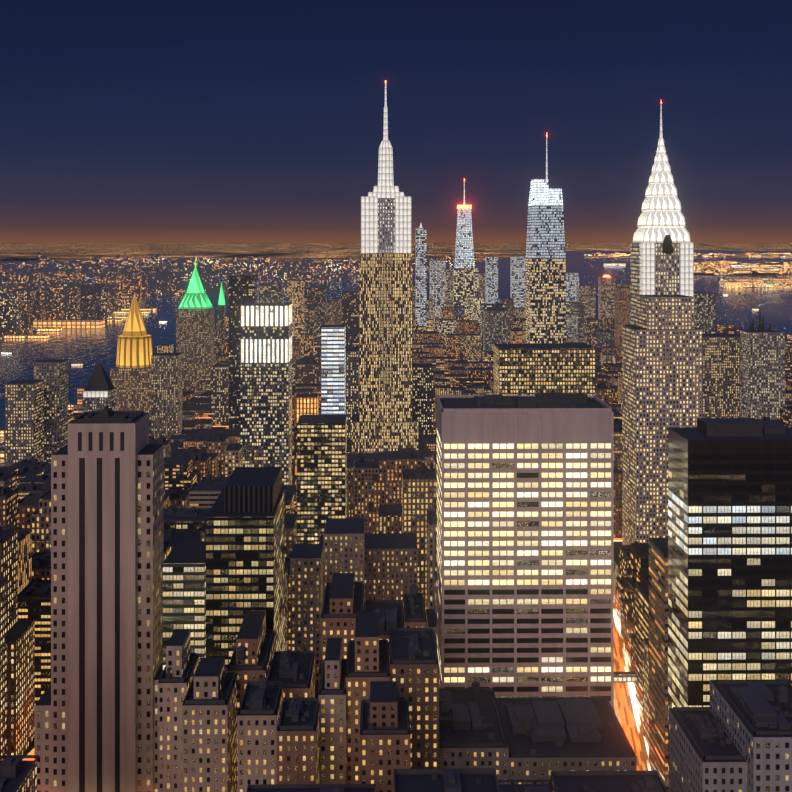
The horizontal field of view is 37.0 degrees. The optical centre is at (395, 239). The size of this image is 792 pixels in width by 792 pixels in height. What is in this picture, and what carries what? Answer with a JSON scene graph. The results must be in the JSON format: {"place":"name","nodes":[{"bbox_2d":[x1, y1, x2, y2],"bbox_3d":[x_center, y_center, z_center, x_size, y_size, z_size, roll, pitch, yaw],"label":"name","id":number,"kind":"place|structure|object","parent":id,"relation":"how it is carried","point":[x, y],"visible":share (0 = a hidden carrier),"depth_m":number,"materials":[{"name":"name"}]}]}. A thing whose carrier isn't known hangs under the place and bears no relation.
{"place":"outdoors","nodes":[
{"label":"outdoors","id":0,"kind":"place"},
{"bbox_2d":[0,250,791,466],"bbox_3d":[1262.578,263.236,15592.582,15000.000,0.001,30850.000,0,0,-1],"label":"water","id":1,"kind":"structure","parent":0,"point":[89,349],"depth_m":4113.12,"materials":[{"name":"blue liquid"}]},
{"bbox_2d":[0,243,791,759],"bbox_3d":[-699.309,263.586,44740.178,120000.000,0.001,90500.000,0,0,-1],"label":"ground","id":2,"kind":"structure","parent":0,"point":[220,251],"depth_m":29059.02,"materials":[{"name":"brown"}]},
{"bbox_2d":[23,396,652,769],"bbox_3d":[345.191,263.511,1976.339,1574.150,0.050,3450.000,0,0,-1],"label":"street","id":3,"kind":"structure","parent":2,"relation":"on","point":[628,713],"depth_m":668.04,"materials":[{"name":"orange asphalt"}]},
{"bbox_2d":[0,252,791,682],"bbox_3d":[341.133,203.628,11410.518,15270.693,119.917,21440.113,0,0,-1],"label":"city lights","id":4,"kind":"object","parent":2,"relation":"on","point":[94,292],"depth_m":6397.60},
{"bbox_2d":[0,280,791,791],"bbox_3d":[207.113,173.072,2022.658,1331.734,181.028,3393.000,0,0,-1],"label":"city blocks","id":5,"kind":"structure","parent":2,"relation":"on","point":[454,346],"depth_m":912.58,"materials":[{"name":"brown concrete"}]},
{"bbox_2d":[0,312,791,791],"bbox_3d":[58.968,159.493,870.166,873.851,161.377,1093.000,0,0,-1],"label":"rooftops","id":6,"kind":"object","parent":5,"relation":"on","point":[576,718],"visible":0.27,"depth_m":488.99,"materials":[{"name":"black concrete"}]},
{"bbox_2d":[5,179,791,791],"bbox_3d":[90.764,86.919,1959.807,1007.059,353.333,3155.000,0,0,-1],"label":"buildings","id":7,"kind":"structure","parent":2,"relation":"on","point":[717,511],"depth_m":596.14,"materials":[{"name":"brown concrete"}]},
{"bbox_2d":[116,292,152,367],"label":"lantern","id":8,"kind":"object","parent":7,"relation":"on","point":[134,352],"visible":0.96,"depth_m":1696.31,"materials":[{"name":"brown"}]},
{"bbox_2d":[122,298,147,336],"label":"pyramid roof","id":9,"kind":"structure","parent":8,"relation":"on","point":[134,326],"depth_m":1707.53,"materials":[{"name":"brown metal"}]},
{"bbox_2d":[124,258,224,307],"bbox_3d":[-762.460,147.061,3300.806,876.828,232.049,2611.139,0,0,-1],"label":"green spires","id":10,"kind":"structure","parent":7,"relation":"on","point":[195,285],"depth_m":2008.89,"materials":[{"name":"green metal"}]},
{"bbox_2d":[178,292,212,308],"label":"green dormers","id":11,"kind":"object","parent":7,"relation":"on","point":[195,301],"visible":0.84,"depth_m":1994.87,"materials":[{"name":"green metal"}]},
{"bbox_2d":[78,235,672,791],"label":"window strip","id":12,"kind":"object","parent":7,"relation":"attached to","point":[668,245],"depth_m":553.45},
{"bbox_2d":[83,82,693,396],"bbox_3d":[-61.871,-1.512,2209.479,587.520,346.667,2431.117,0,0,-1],"label":"illuminated tower tops","id":13,"kind":"object","parent":7,"relation":"on","point":[385,188],"visible":0.9,"depth_m":1294.89,"materials":[{"name":"grey"}]},
{"bbox_2d":[385,80,661,276],"bbox_3d":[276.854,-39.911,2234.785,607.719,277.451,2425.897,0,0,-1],"label":"aircraft warning lights","id":14,"kind":"object","parent":7,"relation":"on","point":[464,206],"visible":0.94,"depth_m":3407.68},
{"bbox_2d":[633,138,690,241],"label":"skyscraper crown","id":15,"kind":"object","parent":7,"relation":"on","point":[661,216],"visible":1,"depth_m":1008.28,"materials":[{"name":"white metal"}]},
{"bbox_2d":[437,395,613,710],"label":"facade mullions","id":16,"kind":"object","parent":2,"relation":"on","point":[608,408],"visible":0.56,"depth_m":596.30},
{"bbox_2d":[0,0,791,242],"label":"sky","id":17,"kind":"structure","parent":0,"point":[122,121],"materials":[{"name":"blue"}]},
{"bbox_2d":[585,254,791,257],"bbox_3d":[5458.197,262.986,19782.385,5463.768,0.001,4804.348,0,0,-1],"label":"distant land","id":18,"kind":"structure","parent":0,"point":[727,256],"depth_m":18597.40,"materials":[{"name":"brown"}]},
{"bbox_2d":[694,263,791,275],"bbox_3d":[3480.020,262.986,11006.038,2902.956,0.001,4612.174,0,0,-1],"label":"island ground","id":19,"kind":"structure","parent":0,"point":[754,273],"depth_m":9225.35,"materials":[{"name":"brown"}]},
{"bbox_2d":[720,287,776,287],"bbox_3d":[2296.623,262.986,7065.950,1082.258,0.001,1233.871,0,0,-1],"label":"island ground","id":20,"kind":"structure","parent":0,"point":[756,287],"depth_m":6519.61,"materials":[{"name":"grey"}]}
]}

